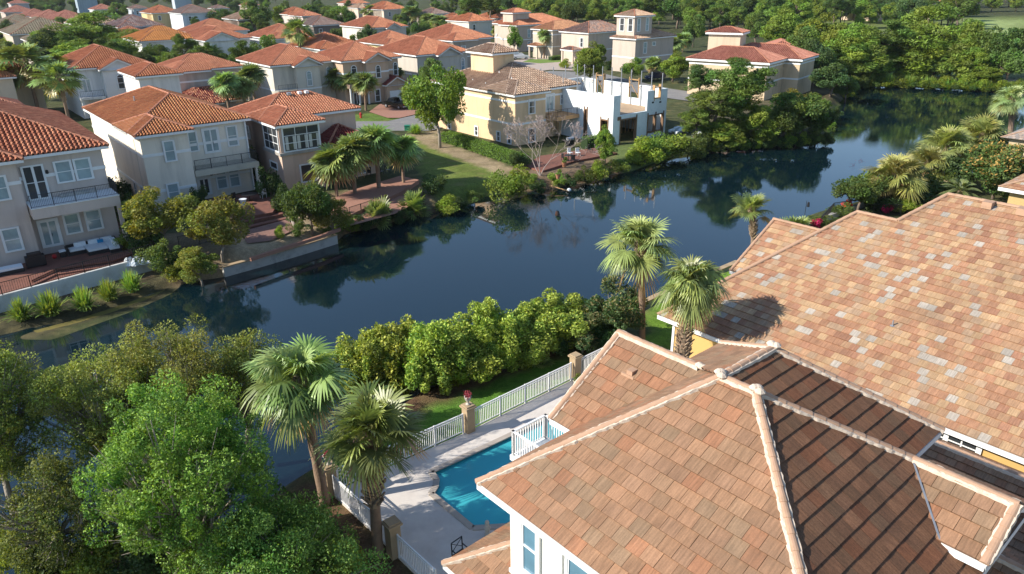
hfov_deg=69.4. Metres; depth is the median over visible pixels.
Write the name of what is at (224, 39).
house
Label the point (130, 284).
grass clump
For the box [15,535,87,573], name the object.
shrub
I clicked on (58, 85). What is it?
palm tree
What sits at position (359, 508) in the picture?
pool fence
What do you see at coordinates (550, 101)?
french door
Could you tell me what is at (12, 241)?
window
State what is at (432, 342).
shrub
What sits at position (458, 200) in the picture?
shrub
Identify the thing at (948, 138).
palm tree
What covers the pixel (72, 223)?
window
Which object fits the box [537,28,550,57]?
palm tree
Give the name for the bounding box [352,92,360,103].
front door
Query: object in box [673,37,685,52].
palm tree
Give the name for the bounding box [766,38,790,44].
house
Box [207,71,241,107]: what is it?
palm tree
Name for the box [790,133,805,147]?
shrub
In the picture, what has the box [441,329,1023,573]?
pool house
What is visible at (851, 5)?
pine tree
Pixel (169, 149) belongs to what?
window
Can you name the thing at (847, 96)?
shrub
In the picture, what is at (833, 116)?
tree
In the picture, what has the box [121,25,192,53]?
house
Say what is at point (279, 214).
terrace steps
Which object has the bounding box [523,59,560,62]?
grass verge
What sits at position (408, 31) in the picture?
tree
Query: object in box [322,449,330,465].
urn
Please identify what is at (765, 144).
shrub
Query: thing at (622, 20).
window
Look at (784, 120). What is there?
tree
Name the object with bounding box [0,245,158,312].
garden wall
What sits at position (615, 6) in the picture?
pine tree
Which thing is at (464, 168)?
ground
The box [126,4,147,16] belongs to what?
house
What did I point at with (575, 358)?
fence pillar
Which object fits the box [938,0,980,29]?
tree
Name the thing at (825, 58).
tree
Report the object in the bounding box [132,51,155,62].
tree
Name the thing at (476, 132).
window
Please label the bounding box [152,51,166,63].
tree
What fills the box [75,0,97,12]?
apartment building
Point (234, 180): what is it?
window
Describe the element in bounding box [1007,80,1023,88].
shrub
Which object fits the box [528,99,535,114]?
window
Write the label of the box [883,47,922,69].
pine tree
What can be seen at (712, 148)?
shrub
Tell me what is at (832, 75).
tree
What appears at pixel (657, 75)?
parked car
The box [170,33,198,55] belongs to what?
pine tree
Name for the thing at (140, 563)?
shrub
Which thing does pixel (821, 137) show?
shrub
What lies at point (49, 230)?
french door
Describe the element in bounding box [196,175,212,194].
french door
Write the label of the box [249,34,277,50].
tree
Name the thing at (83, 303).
grass clump
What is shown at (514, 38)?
tree
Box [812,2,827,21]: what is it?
pine tree
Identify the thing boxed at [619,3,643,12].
tree
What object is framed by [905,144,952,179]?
palm tree
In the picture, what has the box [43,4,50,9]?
tree
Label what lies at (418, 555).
pool fence
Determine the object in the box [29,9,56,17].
house
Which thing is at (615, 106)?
house shell
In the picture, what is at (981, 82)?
shrub
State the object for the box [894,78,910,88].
shrub
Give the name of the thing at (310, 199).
tree
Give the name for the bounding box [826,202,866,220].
wall
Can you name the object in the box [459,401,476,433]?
fence pillar
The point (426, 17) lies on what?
palm tree
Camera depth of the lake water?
67.64 m
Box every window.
[0,175,11,200]
[0,226,24,252]
[52,159,75,183]
[61,212,83,234]
[72,157,94,180]
[83,209,103,230]
[116,74,125,88]
[132,180,137,196]
[161,139,177,162]
[165,182,180,199]
[187,130,199,151]
[215,172,228,189]
[225,125,239,146]
[228,170,241,187]
[246,125,250,139]
[262,125,279,152]
[269,160,277,170]
[281,123,320,152]
[299,162,316,182]
[306,71,312,85]
[351,65,356,75]
[374,89,380,101]
[375,65,381,77]
[393,62,397,74]
[461,57,464,69]
[474,125,478,135]
[496,130,500,141]
[507,134,511,144]
[518,521,540,573]
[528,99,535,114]
[528,127,535,142]
[564,557,587,573]
[619,18,624,30]
[628,18,632,31]
[637,18,640,31]
[643,42,646,53]
[645,17,648,30]
[939,433,982,454]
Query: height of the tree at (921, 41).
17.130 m
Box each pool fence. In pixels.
[332,475,385,542]
[336,413,463,489]
[396,534,435,573]
[475,362,571,425]
[581,347,602,373]
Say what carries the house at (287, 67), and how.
on the ground
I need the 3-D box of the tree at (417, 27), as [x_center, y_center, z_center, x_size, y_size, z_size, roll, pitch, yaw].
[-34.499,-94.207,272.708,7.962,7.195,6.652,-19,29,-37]
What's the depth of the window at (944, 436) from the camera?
32.22 m
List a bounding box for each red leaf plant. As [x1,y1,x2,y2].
[811,218,822,227]
[882,205,892,213]
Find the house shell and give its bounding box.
[540,64,667,144]
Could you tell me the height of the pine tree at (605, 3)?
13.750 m
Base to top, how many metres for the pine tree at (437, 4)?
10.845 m
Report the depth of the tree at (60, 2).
559.22 m
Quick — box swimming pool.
[428,414,562,530]
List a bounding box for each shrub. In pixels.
[0,517,44,573]
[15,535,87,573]
[60,525,125,573]
[104,533,179,573]
[108,176,132,194]
[112,236,132,248]
[114,194,125,220]
[115,190,133,211]
[119,225,163,254]
[134,237,181,272]
[160,264,187,282]
[163,251,182,275]
[189,184,207,204]
[247,483,308,536]
[249,144,261,177]
[254,165,282,196]
[270,183,290,211]
[274,225,284,237]
[285,219,311,236]
[301,522,343,573]
[316,225,343,234]
[327,537,367,573]
[329,327,399,394]
[332,215,360,232]
[352,314,417,396]
[353,211,380,230]
[387,207,413,224]
[396,363,437,388]
[399,319,483,395]
[419,173,448,194]
[431,311,509,386]
[434,193,459,214]
[453,196,469,208]
[463,189,485,204]
[467,296,530,366]
[482,163,530,203]
[491,308,550,372]
[509,150,531,168]
[513,298,561,360]
[523,171,537,185]
[528,179,545,193]
[529,287,600,352]
[546,336,569,356]
[547,172,566,186]
[559,58,570,67]
[561,174,577,187]
[564,297,604,344]
[574,165,594,183]
[586,159,608,182]
[586,320,625,358]
[601,160,620,175]
[604,59,611,69]
[608,159,630,171]
[625,146,640,163]
[627,135,665,165]
[650,131,689,160]
[672,131,707,158]
[691,131,711,145]
[703,138,714,152]
[706,140,719,152]
[714,140,728,152]
[721,138,735,151]
[739,138,752,149]
[746,133,759,149]
[751,135,761,149]
[761,138,772,148]
[766,135,781,148]
[775,136,788,148]
[783,132,797,147]
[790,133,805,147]
[797,131,810,144]
[806,134,819,145]
[807,215,839,228]
[812,130,825,145]
[822,132,835,145]
[825,202,853,215]
[826,122,836,130]
[830,106,843,118]
[839,93,854,98]
[846,170,896,199]
[850,73,866,81]
[855,75,869,87]
[864,192,904,211]
[866,74,885,86]
[876,77,889,86]
[887,75,907,87]
[893,196,923,212]
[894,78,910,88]
[900,165,957,198]
[900,185,936,204]
[908,76,930,88]
[915,80,930,88]
[929,77,948,88]
[933,75,950,89]
[936,155,974,190]
[949,80,966,89]
[951,76,970,90]
[968,81,987,90]
[975,78,990,91]
[985,81,1003,90]
[992,80,1007,91]
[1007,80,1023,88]
[1008,78,1023,86]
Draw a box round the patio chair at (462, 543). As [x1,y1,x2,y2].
[451,536,466,555]
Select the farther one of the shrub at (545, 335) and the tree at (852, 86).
the tree at (852, 86)
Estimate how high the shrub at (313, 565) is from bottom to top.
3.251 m
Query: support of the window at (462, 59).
in the house at (415, 51)
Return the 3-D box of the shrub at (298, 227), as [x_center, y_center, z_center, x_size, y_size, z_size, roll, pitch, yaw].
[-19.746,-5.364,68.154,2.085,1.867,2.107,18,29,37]
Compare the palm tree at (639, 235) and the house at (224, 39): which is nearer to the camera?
the palm tree at (639, 235)
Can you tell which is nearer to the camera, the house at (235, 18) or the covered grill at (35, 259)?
the covered grill at (35, 259)
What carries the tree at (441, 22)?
on the ground
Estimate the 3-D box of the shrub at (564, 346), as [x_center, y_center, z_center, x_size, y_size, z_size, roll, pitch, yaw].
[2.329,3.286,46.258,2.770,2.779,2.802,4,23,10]
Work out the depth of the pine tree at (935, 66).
159.17 m
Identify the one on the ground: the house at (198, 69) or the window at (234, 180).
the house at (198, 69)
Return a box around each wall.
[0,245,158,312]
[249,228,340,260]
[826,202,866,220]
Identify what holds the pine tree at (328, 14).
on the ground
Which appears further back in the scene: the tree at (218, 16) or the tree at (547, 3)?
the tree at (547, 3)
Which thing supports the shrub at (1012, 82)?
on the ground
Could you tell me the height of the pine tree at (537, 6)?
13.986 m
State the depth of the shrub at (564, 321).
45.73 m
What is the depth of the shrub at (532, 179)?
86.39 m
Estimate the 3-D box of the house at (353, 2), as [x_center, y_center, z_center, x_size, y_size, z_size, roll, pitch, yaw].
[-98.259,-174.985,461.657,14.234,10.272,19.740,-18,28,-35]
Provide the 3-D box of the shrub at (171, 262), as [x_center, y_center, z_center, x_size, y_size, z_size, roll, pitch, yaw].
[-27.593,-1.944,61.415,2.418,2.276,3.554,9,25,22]
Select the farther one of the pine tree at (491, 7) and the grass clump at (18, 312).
the pine tree at (491, 7)
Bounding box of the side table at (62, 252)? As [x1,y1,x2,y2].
[58,249,66,257]
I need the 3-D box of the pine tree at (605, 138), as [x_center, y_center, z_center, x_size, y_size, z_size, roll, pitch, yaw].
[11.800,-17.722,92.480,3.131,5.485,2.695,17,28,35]
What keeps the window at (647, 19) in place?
in the house at (638, 35)
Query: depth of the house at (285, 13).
331.92 m
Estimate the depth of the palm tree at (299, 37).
167.05 m
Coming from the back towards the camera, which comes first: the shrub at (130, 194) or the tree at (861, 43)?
the tree at (861, 43)
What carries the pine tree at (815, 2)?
on the ground
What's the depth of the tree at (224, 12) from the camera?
320.17 m
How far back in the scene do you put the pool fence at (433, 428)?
37.22 m
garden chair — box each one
[231,192,238,201]
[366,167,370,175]
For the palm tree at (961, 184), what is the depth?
72.85 m
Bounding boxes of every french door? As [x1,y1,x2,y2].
[36,217,63,248]
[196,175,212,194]
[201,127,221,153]
[546,93,554,111]
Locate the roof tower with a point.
(729, 35)
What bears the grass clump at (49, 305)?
on the ground
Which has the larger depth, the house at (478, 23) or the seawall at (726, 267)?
the house at (478, 23)
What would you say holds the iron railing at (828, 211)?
on the ground
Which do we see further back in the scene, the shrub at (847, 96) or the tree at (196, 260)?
the shrub at (847, 96)
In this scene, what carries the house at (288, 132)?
on the ground
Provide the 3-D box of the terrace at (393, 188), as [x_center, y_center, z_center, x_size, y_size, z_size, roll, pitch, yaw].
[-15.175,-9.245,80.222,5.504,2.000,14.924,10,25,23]
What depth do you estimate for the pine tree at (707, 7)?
307.33 m
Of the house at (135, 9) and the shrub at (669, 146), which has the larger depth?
the house at (135, 9)
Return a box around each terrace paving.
[28,252,140,285]
[241,220,293,242]
[350,196,424,225]
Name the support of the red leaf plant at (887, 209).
on the ground
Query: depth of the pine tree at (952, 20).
321.53 m
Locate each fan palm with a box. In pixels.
[362,195,397,230]
[396,189,432,220]
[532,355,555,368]
[780,214,812,226]
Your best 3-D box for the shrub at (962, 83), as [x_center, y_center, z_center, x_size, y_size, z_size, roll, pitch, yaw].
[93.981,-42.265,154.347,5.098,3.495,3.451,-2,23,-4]
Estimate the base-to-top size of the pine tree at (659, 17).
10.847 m
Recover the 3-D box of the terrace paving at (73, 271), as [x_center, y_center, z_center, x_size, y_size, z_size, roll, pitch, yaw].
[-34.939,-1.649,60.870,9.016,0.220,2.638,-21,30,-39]
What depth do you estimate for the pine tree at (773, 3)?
299.40 m
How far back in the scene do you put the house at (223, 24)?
225.19 m
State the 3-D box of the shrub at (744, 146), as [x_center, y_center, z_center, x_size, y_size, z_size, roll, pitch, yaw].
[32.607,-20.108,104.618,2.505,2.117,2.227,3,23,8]
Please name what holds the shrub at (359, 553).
on the ground
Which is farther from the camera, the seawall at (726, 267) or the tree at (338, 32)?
the tree at (338, 32)
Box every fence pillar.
[323,459,338,498]
[382,515,402,560]
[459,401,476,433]
[568,351,582,378]
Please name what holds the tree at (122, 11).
on the ground
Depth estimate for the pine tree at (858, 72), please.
160.14 m
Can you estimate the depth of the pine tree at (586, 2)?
335.68 m
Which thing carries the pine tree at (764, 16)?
on the ground
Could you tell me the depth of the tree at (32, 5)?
537.32 m
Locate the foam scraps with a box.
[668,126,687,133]
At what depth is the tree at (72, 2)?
544.40 m
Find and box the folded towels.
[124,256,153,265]
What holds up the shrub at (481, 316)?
on the ground
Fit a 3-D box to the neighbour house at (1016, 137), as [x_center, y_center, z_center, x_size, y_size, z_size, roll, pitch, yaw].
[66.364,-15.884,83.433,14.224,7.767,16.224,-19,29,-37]
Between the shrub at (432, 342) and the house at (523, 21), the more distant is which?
the house at (523, 21)
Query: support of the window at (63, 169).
in the house at (57, 192)
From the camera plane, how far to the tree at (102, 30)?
207.85 m
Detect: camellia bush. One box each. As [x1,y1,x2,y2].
[568,312,604,352]
[581,274,648,329]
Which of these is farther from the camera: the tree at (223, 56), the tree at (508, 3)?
the tree at (508, 3)
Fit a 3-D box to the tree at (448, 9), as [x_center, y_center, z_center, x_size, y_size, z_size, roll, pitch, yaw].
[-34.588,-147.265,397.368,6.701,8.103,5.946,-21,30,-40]
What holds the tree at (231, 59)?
on the ground
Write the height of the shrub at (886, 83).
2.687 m
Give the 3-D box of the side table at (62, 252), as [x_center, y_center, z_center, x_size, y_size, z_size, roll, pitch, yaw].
[-38.466,-2.868,63.360,0.500,0.600,0.500,-18,28,-35]
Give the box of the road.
[356,71,696,130]
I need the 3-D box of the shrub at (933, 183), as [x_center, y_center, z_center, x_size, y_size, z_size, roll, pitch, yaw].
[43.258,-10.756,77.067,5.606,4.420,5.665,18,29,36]
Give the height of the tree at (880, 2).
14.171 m
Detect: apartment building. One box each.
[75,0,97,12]
[172,0,191,8]
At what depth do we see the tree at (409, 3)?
489.68 m
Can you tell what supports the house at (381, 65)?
on the ground
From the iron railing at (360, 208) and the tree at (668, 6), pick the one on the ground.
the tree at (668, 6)
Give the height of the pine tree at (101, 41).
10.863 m
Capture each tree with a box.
[0,0,12,7]
[0,19,12,28]
[0,37,6,45]
[0,41,68,106]
[0,340,56,537]
[0,445,126,573]
[3,41,12,47]
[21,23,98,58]
[21,331,167,492]
[25,0,42,2]
[25,27,57,57]
[27,60,88,117]
[29,1,57,10]
[34,5,44,10]
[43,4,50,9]
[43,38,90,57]
[43,91,51,105]
[49,0,65,7]
[53,6,63,11]
[54,10,122,41]
[54,16,65,23]
[56,31,80,49]
[67,0,75,7]
[70,368,290,573]
[93,38,111,46]
[94,28,138,45]
[96,312,234,429]
[100,0,115,6]
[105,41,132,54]
[107,2,128,18]
[110,37,141,53]
[119,186,199,245]
[129,0,139,4]
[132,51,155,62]
[140,43,170,57]
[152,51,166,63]
[160,52,179,61]
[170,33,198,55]
[174,246,219,286]
[176,192,255,262]
[185,44,210,53]
[188,327,282,448]
[190,16,199,23]
[192,488,392,573]
[193,0,203,6]
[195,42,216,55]
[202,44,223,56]
[204,0,219,5]
[205,8,232,20]
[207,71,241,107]
[214,14,223,20]
[214,53,228,59]
[217,56,240,69]
[226,0,240,10]
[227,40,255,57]
[229,76,258,102]
[234,62,267,99]
[237,23,253,32]
[238,333,358,506]
[239,0,272,30]
[243,21,251,28]
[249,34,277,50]
[255,18,268,29]
[262,0,270,7]
[270,5,283,21]
[275,18,284,24]
[279,0,289,8]
[279,181,332,235]
[280,16,316,48]
[299,3,342,16]
[303,142,358,197]
[309,378,431,558]
[310,196,353,229]
[313,0,322,6]
[322,5,356,22]
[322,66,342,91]
[324,11,334,17]
[330,26,342,36]
[330,131,376,193]
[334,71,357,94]
[343,0,351,9]
[348,70,381,110]
[349,34,357,39]
[355,123,404,187]
[357,24,376,39]
[359,4,373,15]
[381,134,425,182]
[396,15,402,22]
[398,67,404,77]
[398,85,420,98]
[400,21,410,34]
[400,63,466,147]
[401,5,422,23]
[401,12,409,23]
[406,0,414,6]
[410,21,429,32]
[417,57,445,83]
[419,12,435,23]
[429,15,448,27]
[431,0,441,8]
[438,20,446,25]
[440,2,448,10]
[444,5,454,12]
[449,0,457,11]
[455,0,482,14]
[478,0,502,16]
[494,0,509,9]
[501,0,524,7]
[501,114,601,175]
[507,24,522,48]
[512,0,530,8]
[523,0,546,13]
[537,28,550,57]
[543,0,555,14]
[548,0,562,17]
[549,0,564,10]
[560,0,588,20]
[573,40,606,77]
[581,0,606,20]
[585,0,604,20]
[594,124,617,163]
[596,214,678,339]
[602,0,617,21]
[609,0,626,24]
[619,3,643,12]
[620,57,644,76]
[622,0,643,11]
[642,0,662,12]
[643,56,662,79]
[651,254,731,357]
[652,1,665,24]
[658,0,684,28]
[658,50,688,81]
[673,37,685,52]
[676,0,701,16]
[676,32,693,51]
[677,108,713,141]
[680,0,705,25]
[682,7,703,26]
[682,14,705,46]
[683,6,705,24]
[684,63,715,118]
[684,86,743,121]
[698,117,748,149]
[703,1,716,29]
[704,8,717,29]
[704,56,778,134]
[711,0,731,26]
[712,12,737,27]
[723,0,748,18]
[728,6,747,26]
[728,191,773,242]
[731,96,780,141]
[736,0,756,26]
[743,12,767,41]
[753,0,771,21]
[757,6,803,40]
[757,12,770,37]
[759,98,806,136]
[763,0,785,8]
[769,2,794,23]
[769,92,832,134]
[772,88,818,101]
[784,0,814,22]
[785,24,820,48]
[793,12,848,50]
[800,0,824,16]
[804,37,836,86]
[808,62,849,96]
[810,100,838,125]
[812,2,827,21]
[814,56,858,74]
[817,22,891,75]
[822,0,847,23]
[822,2,837,25]
[828,76,860,102]
[831,176,888,209]
[837,10,850,20]
[838,50,895,75]
[840,0,855,21]
[851,0,879,23]
[861,152,928,205]
[863,62,900,77]
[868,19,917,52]
[869,0,880,24]
[873,0,887,17]
[879,0,898,17]
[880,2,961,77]
[881,2,900,22]
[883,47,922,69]
[887,60,931,79]
[893,0,929,27]
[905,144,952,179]
[908,48,956,78]
[914,123,977,169]
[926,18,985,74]
[927,1,936,19]
[928,63,960,77]
[934,178,981,197]
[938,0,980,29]
[946,6,962,24]
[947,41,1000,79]
[950,112,1011,155]
[959,137,1023,198]
[961,61,1004,83]
[969,25,1023,65]
[982,0,1003,11]
[983,38,1023,79]
[987,86,1023,139]
[1008,0,1023,11]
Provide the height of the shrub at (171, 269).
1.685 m
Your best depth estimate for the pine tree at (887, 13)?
311.02 m
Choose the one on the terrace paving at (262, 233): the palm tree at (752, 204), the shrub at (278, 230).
the shrub at (278, 230)
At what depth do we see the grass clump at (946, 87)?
154.80 m
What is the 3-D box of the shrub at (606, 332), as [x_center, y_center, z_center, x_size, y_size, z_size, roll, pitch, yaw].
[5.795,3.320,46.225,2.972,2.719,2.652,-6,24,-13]
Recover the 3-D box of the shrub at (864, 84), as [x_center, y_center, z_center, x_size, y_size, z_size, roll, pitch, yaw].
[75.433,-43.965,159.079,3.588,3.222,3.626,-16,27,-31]
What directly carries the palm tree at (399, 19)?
on the ground
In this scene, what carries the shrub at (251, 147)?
on the ground
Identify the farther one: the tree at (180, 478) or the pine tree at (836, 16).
the pine tree at (836, 16)
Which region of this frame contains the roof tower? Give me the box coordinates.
[705,26,750,49]
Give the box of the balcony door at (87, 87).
[80,78,93,93]
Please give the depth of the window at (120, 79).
127.59 m
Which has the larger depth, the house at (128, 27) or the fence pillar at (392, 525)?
the house at (128, 27)
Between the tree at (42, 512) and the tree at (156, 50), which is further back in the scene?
the tree at (156, 50)
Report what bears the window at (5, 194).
in the house at (57, 192)
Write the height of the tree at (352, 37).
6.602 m
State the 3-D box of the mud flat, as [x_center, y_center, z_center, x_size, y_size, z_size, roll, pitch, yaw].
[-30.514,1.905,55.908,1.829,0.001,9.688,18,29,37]
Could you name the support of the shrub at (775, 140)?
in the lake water
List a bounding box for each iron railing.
[0,240,154,294]
[177,235,209,248]
[349,200,371,212]
[821,200,858,220]
[873,204,901,214]
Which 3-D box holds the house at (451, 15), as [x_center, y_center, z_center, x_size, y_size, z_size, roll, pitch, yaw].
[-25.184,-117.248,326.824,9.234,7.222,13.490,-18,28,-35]
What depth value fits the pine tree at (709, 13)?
292.96 m
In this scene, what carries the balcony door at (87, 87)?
in the house at (100, 66)
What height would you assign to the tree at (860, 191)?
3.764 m
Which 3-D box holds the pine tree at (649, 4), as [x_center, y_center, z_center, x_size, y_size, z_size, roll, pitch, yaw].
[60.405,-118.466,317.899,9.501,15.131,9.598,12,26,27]
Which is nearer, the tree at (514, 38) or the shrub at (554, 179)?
the shrub at (554, 179)
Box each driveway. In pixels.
[369,104,415,117]
[514,58,587,70]
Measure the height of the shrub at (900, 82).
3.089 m
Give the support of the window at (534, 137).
in the house at (501, 86)
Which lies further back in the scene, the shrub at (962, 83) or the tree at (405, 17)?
the tree at (405, 17)
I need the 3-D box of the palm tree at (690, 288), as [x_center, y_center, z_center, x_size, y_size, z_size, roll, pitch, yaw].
[9.409,2.576,39.825,4.361,8.932,4.318,-1,23,0]
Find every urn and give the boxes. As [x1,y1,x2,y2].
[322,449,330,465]
[463,390,471,405]
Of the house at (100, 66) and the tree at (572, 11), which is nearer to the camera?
the house at (100, 66)
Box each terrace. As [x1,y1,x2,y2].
[0,216,142,294]
[194,194,275,224]
[333,176,418,217]
[524,148,616,172]
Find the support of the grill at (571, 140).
on the ground
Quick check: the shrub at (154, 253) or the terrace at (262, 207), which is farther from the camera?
the terrace at (262, 207)
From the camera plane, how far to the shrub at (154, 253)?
60.15 m
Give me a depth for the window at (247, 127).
85.41 m
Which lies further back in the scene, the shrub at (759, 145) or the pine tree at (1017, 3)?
the pine tree at (1017, 3)
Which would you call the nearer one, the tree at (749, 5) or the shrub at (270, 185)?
the shrub at (270, 185)
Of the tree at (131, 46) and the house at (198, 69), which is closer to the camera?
the house at (198, 69)
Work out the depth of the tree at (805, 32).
154.64 m
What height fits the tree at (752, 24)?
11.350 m
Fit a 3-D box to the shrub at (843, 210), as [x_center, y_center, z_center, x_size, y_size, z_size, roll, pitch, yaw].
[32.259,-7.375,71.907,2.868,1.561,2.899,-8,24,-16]
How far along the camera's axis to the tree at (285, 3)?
461.30 m
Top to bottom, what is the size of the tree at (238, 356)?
7.131 m
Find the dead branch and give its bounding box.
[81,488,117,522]
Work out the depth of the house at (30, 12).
343.25 m
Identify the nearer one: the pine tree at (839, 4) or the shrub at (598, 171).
the shrub at (598, 171)
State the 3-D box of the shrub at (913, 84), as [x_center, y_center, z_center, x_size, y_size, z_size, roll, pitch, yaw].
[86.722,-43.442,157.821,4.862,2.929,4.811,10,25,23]
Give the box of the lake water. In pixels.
[0,86,1023,573]
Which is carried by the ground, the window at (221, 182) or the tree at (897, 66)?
the tree at (897, 66)
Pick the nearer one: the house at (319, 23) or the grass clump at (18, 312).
the grass clump at (18, 312)
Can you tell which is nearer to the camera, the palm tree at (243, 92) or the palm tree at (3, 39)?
the palm tree at (243, 92)
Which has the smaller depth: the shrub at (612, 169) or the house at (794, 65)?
the shrub at (612, 169)
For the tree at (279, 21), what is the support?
on the ground
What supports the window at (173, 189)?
in the house at (169, 143)
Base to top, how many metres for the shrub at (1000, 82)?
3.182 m
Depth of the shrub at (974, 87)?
152.48 m
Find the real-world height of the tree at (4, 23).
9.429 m
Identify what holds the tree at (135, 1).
on the ground
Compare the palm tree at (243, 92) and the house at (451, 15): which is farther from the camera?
the house at (451, 15)
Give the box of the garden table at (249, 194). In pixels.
[241,192,256,200]
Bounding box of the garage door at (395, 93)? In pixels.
[390,90,401,99]
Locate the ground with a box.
[0,0,1023,573]
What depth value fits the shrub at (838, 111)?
124.25 m
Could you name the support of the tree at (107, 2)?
on the ground
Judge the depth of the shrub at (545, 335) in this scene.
44.87 m
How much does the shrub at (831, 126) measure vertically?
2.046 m
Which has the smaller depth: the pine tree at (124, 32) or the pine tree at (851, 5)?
the pine tree at (124, 32)
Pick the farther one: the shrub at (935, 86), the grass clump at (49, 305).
the shrub at (935, 86)
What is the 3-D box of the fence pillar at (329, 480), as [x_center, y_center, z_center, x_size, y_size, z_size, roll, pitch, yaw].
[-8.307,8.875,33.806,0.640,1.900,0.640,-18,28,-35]
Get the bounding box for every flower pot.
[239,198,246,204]
[555,169,561,178]
[561,157,567,166]
[572,373,580,383]
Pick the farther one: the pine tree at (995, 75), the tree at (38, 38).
the tree at (38, 38)
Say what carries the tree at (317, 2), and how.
on the ground
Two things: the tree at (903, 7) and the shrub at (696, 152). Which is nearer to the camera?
the shrub at (696, 152)
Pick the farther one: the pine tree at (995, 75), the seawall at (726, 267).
the pine tree at (995, 75)
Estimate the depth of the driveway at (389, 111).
129.92 m
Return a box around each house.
[0,5,29,17]
[0,13,29,24]
[0,16,68,59]
[0,61,46,108]
[0,96,23,104]
[0,101,128,266]
[7,0,29,8]
[20,8,41,16]
[20,29,56,64]
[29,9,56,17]
[44,10,79,21]
[59,44,152,118]
[64,17,114,38]
[82,85,261,213]
[88,4,117,18]
[103,14,164,28]
[117,26,141,31]
[117,61,183,92]
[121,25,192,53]
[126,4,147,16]
[139,5,173,27]
[157,52,243,90]
[168,4,216,29]
[177,18,249,33]
[182,86,247,107]
[186,25,251,54]
[207,4,229,10]
[222,11,256,31]
[228,89,379,191]
[235,43,335,100]
[245,23,309,49]
[278,6,303,24]
[288,9,321,19]
[289,32,363,52]
[300,15,342,33]
[317,41,409,104]
[337,0,369,14]
[339,15,407,39]
[347,3,365,18]
[356,30,410,47]
[363,1,408,23]
[377,35,467,84]
[411,23,493,67]
[417,8,449,23]
[430,42,580,145]
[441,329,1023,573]
[443,13,459,17]
[445,13,493,35]
[480,9,503,34]
[492,7,564,51]
[527,19,579,58]
[559,20,616,63]
[610,9,676,71]
[657,192,1023,471]
[686,42,819,100]
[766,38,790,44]
[841,13,883,20]
[998,173,1023,205]
[1000,128,1023,158]
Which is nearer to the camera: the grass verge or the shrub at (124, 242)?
the shrub at (124, 242)
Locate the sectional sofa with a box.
[64,235,122,255]
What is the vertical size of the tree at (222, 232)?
6.661 m
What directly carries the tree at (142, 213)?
on the ground
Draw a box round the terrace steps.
[236,210,285,230]
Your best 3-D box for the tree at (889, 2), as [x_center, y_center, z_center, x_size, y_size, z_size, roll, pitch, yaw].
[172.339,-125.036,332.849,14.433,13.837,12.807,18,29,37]
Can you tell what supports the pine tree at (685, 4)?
on the ground
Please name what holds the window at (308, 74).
in the house at (287, 67)
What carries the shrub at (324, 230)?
on the ground
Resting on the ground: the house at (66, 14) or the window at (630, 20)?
the house at (66, 14)
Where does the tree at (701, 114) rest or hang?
on the ground
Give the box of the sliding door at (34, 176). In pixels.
[20,164,51,200]
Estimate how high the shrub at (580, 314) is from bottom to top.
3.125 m
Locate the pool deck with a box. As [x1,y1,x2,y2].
[334,380,572,573]
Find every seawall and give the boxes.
[221,233,337,276]
[349,381,438,403]
[637,260,736,312]
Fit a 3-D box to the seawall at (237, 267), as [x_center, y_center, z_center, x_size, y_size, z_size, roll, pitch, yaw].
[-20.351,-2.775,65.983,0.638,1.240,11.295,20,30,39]
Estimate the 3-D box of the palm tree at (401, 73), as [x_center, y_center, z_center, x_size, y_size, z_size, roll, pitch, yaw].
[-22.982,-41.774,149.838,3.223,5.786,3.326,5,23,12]
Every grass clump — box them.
[1,295,37,322]
[27,288,72,316]
[68,284,101,311]
[92,277,126,301]
[115,269,145,292]
[407,123,426,133]
[866,72,878,86]
[883,72,901,87]
[903,74,918,88]
[919,76,939,88]
[941,77,956,89]
[958,79,982,90]
[981,79,998,91]
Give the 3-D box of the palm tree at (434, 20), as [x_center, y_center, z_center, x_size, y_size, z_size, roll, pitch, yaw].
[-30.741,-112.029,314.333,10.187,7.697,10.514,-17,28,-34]
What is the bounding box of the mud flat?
[34,290,163,332]
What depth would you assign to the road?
141.53 m
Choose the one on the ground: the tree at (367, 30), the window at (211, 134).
the tree at (367, 30)
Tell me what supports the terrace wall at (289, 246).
on the ground
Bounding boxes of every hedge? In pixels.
[441,130,530,166]
[548,55,560,59]
[580,134,597,148]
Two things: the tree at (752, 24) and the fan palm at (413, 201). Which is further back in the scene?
the tree at (752, 24)
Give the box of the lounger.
[0,263,24,276]
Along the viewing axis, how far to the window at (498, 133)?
105.51 m
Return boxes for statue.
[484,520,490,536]
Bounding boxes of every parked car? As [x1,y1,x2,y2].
[514,53,528,59]
[644,71,665,80]
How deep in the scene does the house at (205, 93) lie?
125.48 m
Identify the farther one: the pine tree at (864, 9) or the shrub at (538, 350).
the pine tree at (864, 9)
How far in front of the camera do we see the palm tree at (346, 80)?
136.22 m
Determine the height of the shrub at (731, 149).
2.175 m
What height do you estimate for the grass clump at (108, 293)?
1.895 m
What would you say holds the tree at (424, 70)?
on the ground
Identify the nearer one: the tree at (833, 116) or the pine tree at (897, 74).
the tree at (833, 116)
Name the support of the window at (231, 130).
in the house at (169, 143)
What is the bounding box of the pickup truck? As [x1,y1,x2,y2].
[382,97,408,108]
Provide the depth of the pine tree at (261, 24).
260.63 m
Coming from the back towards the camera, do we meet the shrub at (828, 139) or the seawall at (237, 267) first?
the shrub at (828, 139)
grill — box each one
[24,250,46,267]
[566,136,573,145]

